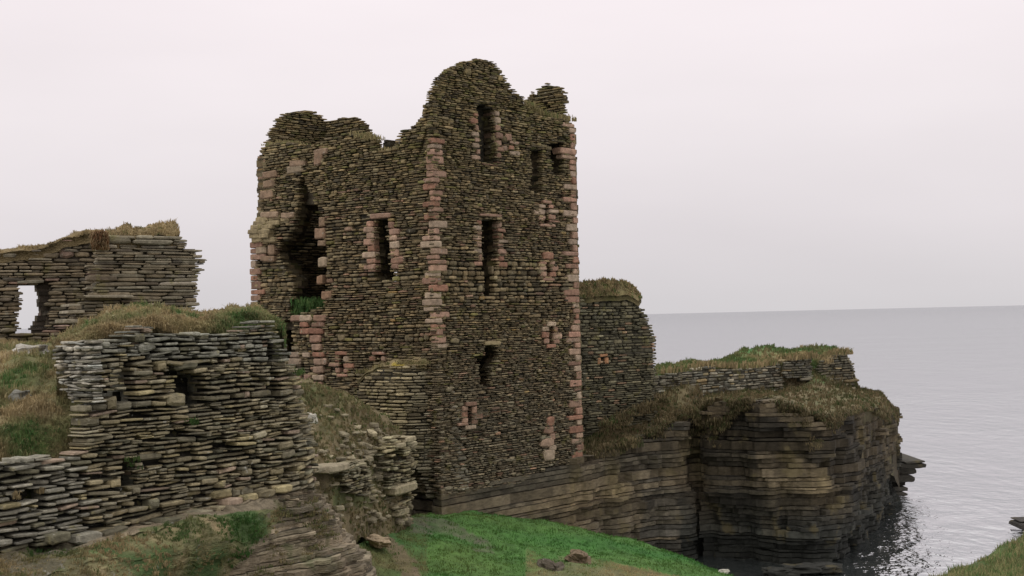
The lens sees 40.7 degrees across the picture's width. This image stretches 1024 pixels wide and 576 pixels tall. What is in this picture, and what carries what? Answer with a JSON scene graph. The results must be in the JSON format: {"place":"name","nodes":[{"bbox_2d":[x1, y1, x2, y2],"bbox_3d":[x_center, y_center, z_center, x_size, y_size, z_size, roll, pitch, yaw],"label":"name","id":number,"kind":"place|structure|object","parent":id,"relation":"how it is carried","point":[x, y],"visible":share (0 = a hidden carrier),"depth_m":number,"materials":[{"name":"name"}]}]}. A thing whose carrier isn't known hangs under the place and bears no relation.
{"place":"outdoors","nodes":[
{"label":"outdoors","id":0,"kind":"place"},
{"bbox_2d":[0,336,87,546],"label":"grass bank","id":1,"kind":"structure","parent":0,"point":[35,380],"depth_m":18.36,"materials":[{"name":"green plant"}]},
{"bbox_2d":[8,389,31,401],"bbox_3d":[-6.839,1.528,19.174,0.298,0.242,0.361,-1,-1,0],"label":"boulder","id":2,"kind":"object","parent":1,"relation":"on","point":[15,393],"visible":0.41,"depth_m":19.05,"materials":[{"name":"grey stone"}]},
{"bbox_2d":[12,343,48,353],"bbox_3d":[-7.733,1.069,22.202,0.654,0.362,0.687,-1,-1,-18],"label":"boulder","id":3,"kind":"object","parent":1,"relation":"on","point":[40,348],"visible":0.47,"depth_m":21.99,"materials":[{"name":"grey stone"}]},
{"bbox_2d":[0,493,286,575],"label":"bank below wall","id":4,"kind":"structure","parent":0,"point":[263,506],"depth_m":18.26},
{"bbox_2d":[0,505,285,575],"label":"outcrop grass","id":5,"kind":"structure","parent":4,"relation":"on","point":[85,548],"depth_m":17.77,"materials":[{"name":"green plant"}]},
{"bbox_2d":[196,489,376,575],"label":"bedrock outcrop","id":6,"kind":"object","parent":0,"point":[344,555],"visible":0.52,"depth_m":20.68,"materials":[{"name":"grey stone"}]},
{"bbox_2d":[0,320,318,553],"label":"retaining wall","id":7,"kind":"structure","parent":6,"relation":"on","point":[172,424],"depth_m":19.07,"materials":[{"name":"grey stone"}]},
{"bbox_2d":[56,305,285,394],"bbox_3d":[-6.061,2.221,26.728,5.233,3.766,14.868,-1,-1,-18],"label":"grass mound","id":8,"kind":"object","parent":7,"relation":"on","point":[155,330],"depth_m":21.00,"materials":[{"name":"green plant"}]},
{"bbox_2d":[0,218,206,341],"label":"ruined building","id":9,"kind":"structure","parent":8,"relation":"on","point":[72,277],"depth_m":27.24,"materials":[{"name":"grey stone"}]},
{"bbox_2d":[48,297,286,347],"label":"mound grass","id":10,"kind":"structure","parent":8,"relation":"on","point":[102,325],"depth_m":21.04,"materials":[{"name":"green plant"}]},
{"bbox_2d":[246,495,338,575],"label":"grass","id":11,"kind":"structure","parent":6,"relation":"on","point":[312,514],"depth_m":20.82,"materials":[{"name":"green plant"}]},
{"bbox_2d":[294,376,410,544],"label":"rubble bank","id":12,"kind":"structure","parent":0,"point":[324,481],"depth_m":37.52,"materials":[{"name":"green plant"}]},
{"bbox_2d":[307,412,317,423],"bbox_3d":[-4.874,3.162,33.429,0.351,0.299,0.308,-1,-1,0],"label":"stone","id":13,"kind":"object","parent":12,"relation":"on","point":[313,416],"visible":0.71,"depth_m":33.34,"materials":[{"name":"grey stone"}]},
{"bbox_2d":[317,450,327,454],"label":"rubble stone","id":14,"kind":"object","parent":12,"relation":"on","point":[322,452],"visible":0.65,"depth_m":35.56,"materials":[{"name":"beige stone"}]},
{"bbox_2d":[332,505,344,511],"bbox_3d":[-4.470,5.594,34.985,0.274,0.183,0.418,0,-2,-41],"label":"rubble stone","id":15,"kind":"object","parent":12,"relation":"on","point":[338,508],"visible":0.64,"depth_m":34.84,"materials":[{"name":"beige stone"}]},
{"bbox_2d":[336,457,345,461],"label":"rubble stone","id":16,"kind":"object","parent":12,"relation":"on","point":[339,459],"visible":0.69,"depth_m":36.40,"materials":[{"name":"beige stone"}]},
{"bbox_2d":[312,461,375,496],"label":"collapsed wall","id":17,"kind":"structure","parent":12,"relation":"on","point":[354,477],"depth_m":35.99,"materials":[{"name":"beige stone"}]},
{"bbox_2d":[339,431,349,436],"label":"rubble stone","id":18,"kind":"object","parent":12,"relation":"on","point":[343,434],"visible":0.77,"depth_m":37.42,"materials":[{"name":"beige stone"}]},
{"bbox_2d":[344,502,352,508],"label":"rubble stone","id":19,"kind":"object","parent":12,"relation":"on","point":[348,505],"visible":0.56,"depth_m":35.85,"materials":[{"name":"stone"}]},
{"bbox_2d":[362,449,371,455],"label":"rubble stone","id":20,"kind":"object","parent":12,"relation":"on","point":[367,452],"visible":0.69,"depth_m":38.40,"materials":[{"name":"beige stone"}]},
{"bbox_2d":[363,455,373,462],"bbox_3d":[-4.072,4.744,38.303,0.380,0.202,0.289,-2,-1,21],"label":"rubble stone","id":21,"kind":"object","parent":12,"relation":"on","point":[369,459],"visible":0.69,"depth_m":38.18,"materials":[{"name":"beige stone"}]},
{"bbox_2d":[364,442,372,449],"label":"rubble stone","id":22,"kind":"object","parent":12,"relation":"on","point":[369,446],"visible":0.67,"depth_m":38.80,"materials":[{"name":"beige stone"}]},
{"bbox_2d":[367,518,376,523],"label":"rubble stone","id":23,"kind":"object","parent":12,"relation":"on","point":[371,520],"visible":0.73,"depth_m":37.49,"materials":[{"name":"beige stone"}]},
{"bbox_2d":[367,429,377,436],"bbox_3d":[-4.071,4.147,39.475,0.216,0.237,0.486,0,-2,-40],"label":"rubble stone","id":24,"kind":"object","parent":12,"relation":"on","point":[371,433],"visible":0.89,"depth_m":39.34,"materials":[{"name":"beige stone"}]},
{"bbox_2d":[369,422,378,428],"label":"rubble stone","id":25,"kind":"object","parent":12,"relation":"on","point":[374,425],"visible":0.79,"depth_m":39.76,"materials":[{"name":"grey stone"}]},
{"bbox_2d":[372,512,381,517],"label":"rubble stone","id":26,"kind":"object","parent":12,"relation":"on","point":[377,514],"visible":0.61,"depth_m":38.01,"materials":[{"name":"beige stone"}]},
{"bbox_2d":[372,473,382,478],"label":"rubble stone","id":27,"kind":"object","parent":12,"relation":"on","point":[377,475],"visible":0.52,"depth_m":38.66,"materials":[{"name":"beige stone"}]},
{"bbox_2d":[377,436,386,443],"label":"rubble stone","id":28,"kind":"object","parent":12,"relation":"on","point":[379,441],"visible":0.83,"depth_m":39.81,"materials":[{"name":"beige stone"}]},
{"bbox_2d":[378,516,386,521],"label":"rubble stone","id":29,"kind":"object","parent":12,"relation":"on","point":[382,519],"visible":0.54,"depth_m":38.34,"materials":[{"name":"beige stone"}]},
{"bbox_2d":[389,502,399,509],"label":"rubble stone","id":30,"kind":"object","parent":12,"relation":"on","point":[395,508],"visible":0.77,"depth_m":39.38,"materials":[{"name":"stone"}]},
{"bbox_2d":[373,435,418,516],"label":"collapsed wall","id":31,"kind":"structure","parent":12,"relation":"on","point":[401,461],"depth_m":39.68,"materials":[{"name":"beige stone"}]},
{"bbox_2d":[395,518,404,525],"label":"rubble stone","id":32,"kind":"object","parent":12,"relation":"on","point":[399,521],"visible":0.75,"depth_m":39.62,"materials":[{"name":"beige stone"}]},
{"bbox_2d":[404,520,411,525],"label":"rubble stone","id":33,"kind":"object","parent":12,"relation":"on","point":[408,522],"visible":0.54,"depth_m":40.28,"materials":[{"name":"brown stone"}]},
{"bbox_2d":[247,58,583,498],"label":"tower house","id":34,"kind":"structure","parent":0,"point":[453,344],"depth_m":46.65,"materials":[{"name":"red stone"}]},
{"bbox_2d":[362,213,406,271],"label":"window","id":35,"kind":"structure","parent":34,"relation":"in","point":[393,232],"depth_m":45.76,"materials":[{"name":"pink stone"}]},
{"bbox_2d":[467,101,503,165],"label":"window","id":36,"kind":"structure","parent":34,"relation":"in","point":[497,120],"depth_m":46.16,"materials":[{"name":"pink stone"}]},
{"bbox_2d":[470,214,507,266],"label":"window","id":37,"kind":"structure","parent":34,"relation":"in","point":[500,251],"depth_m":46.50,"materials":[{"name":"pink stone"}]},
{"bbox_2d":[481,341,500,344],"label":"lintel","id":38,"kind":"structure","parent":34,"relation":"in","point":[488,342],"depth_m":45.99,"materials":[{"name":"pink stone"}]},
{"bbox_2d":[0,0,1023,328],"label":"sky","id":39,"kind":"structure","parent":0,"point":[732,155],"materials":[{"name":"white"}]},
{"bbox_2d":[15,305,1023,575],"bbox_3d":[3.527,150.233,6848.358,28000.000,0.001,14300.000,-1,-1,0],"label":"sea","id":40,"kind":"structure","parent":0,"point":[949,381],"depth_m":143.65,"materials":[{"name":"grey liquid"}]},
{"bbox_2d":[761,566,799,575],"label":"rock","id":41,"kind":"object","parent":40,"relation":"on","point":[773,571],"visible":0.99,"depth_m":49.45,"materials":[{"name":"grey stone"}]},
{"bbox_2d":[781,562,825,573],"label":"rock","id":42,"kind":"object","parent":41,"relation":"on","point":[805,567],"visible":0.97,"depth_m":49.64,"materials":[{"name":"grey stone"}]},
{"bbox_2d":[814,562,844,573],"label":"rock","id":43,"kind":"object","parent":40,"relation":"on","point":[830,568],"visible":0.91,"depth_m":49.80,"materials":[{"name":"grey stone"}]},
{"bbox_2d":[1008,517,1023,530],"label":"sea rock","id":44,"kind":"object","parent":40,"relation":"on","point":[1017,522],"visible":1,"depth_m":58.63,"materials":[{"name":"grey stone"}]},
{"bbox_2d":[358,510,733,575],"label":"grassy mound","id":45,"kind":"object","parent":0,"point":[404,556],"visible":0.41,"depth_m":40.34,"materials":[{"name":"green plant"}]},
{"bbox_2d":[366,534,391,548],"bbox_3d":[-3.534,6.702,36.438,0.506,0.303,1.154,-1,-1,-28],"label":"rock slab","id":46,"kind":"object","parent":45,"relation":"on","point":[376,541],"visible":1,"depth_m":36.20,"materials":[{"name":"beige stone"}]},
{"bbox_2d":[537,558,564,570],"bbox_3d":[1.020,7.822,37.796,0.890,0.859,0.841,-1,-1,0],"label":"boulder","id":47,"kind":"object","parent":45,"relation":"on","point":[547,564],"visible":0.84,"depth_m":37.60,"materials":[{"name":"grey stone"}]},
{"bbox_2d":[564,549,591,563],"bbox_3d":[1.911,7.834,39.449,0.859,0.660,0.708,-1,-1,0],"label":"boulder","id":48,"kind":"object","parent":45,"relation":"on","point":[577,556],"visible":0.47,"depth_m":39.27,"materials":[{"name":"brown stone"}]},
{"bbox_2d":[718,569,729,573],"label":"stone","id":49,"kind":"object","parent":45,"relation":"on","point":[726,571],"visible":0.8,"depth_m":42.73,"materials":[{"name":"white stone"}]},
{"bbox_2d":[411,396,902,564],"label":"sea cliff","id":50,"kind":"structure","parent":0,"point":[763,484],"depth_m":52.46,"materials":[{"name":"brown stone"}]},
{"bbox_2d":[579,276,657,438],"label":"ruined wall","id":51,"kind":"structure","parent":50,"relation":"on","point":[618,349],"depth_m":53.73,"materials":[{"name":"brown stone"}]},
{"bbox_2d":[584,386,892,458],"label":"ledge grass","id":52,"kind":"structure","parent":50,"relation":"on","point":[685,412],"depth_m":53.18,"materials":[{"name":"green plant"}]},
{"bbox_2d":[584,345,899,487],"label":"headland","id":53,"kind":"structure","parent":50,"relation":"on","point":[868,417],"depth_m":60.22,"materials":[{"name":"green plant"}]},
{"bbox_2d":[654,357,784,394],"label":"dry stone wall","id":54,"kind":"structure","parent":53,"relation":"on","point":[709,376],"depth_m":60.73,"materials":[{"name":"grey stone"}]},
{"bbox_2d":[582,343,899,453],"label":"headland grass","id":55,"kind":"structure","parent":53,"relation":"on","point":[868,393],"depth_m":60.80,"materials":[{"name":"green plant"}]},
{"bbox_2d":[776,350,818,380],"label":"wall stub","id":56,"kind":"object","parent":53,"relation":"on","point":[798,366],"depth_m":63.97,"materials":[{"name":"grey stone"}]},
{"bbox_2d":[813,346,858,388],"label":"wall end","id":57,"kind":"structure","parent":53,"relation":"on","point":[836,362],"depth_m":66.42,"materials":[{"name":"grey stone"}]},
{"bbox_2d":[890,453,925,495],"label":"rock ledge","id":58,"kind":"object","parent":50,"relation":"on","point":[909,464],"visible":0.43,"depth_m":69.80,"materials":[{"name":"grey stone"}]},
{"bbox_2d":[928,532,1023,575],"bbox_3d":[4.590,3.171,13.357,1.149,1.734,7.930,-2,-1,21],"label":"grass","id":59,"kind":"structure","parent":0,"point":[1011,565],"depth_m":12.15,"materials":[{"name":"green plant"}]}
]}

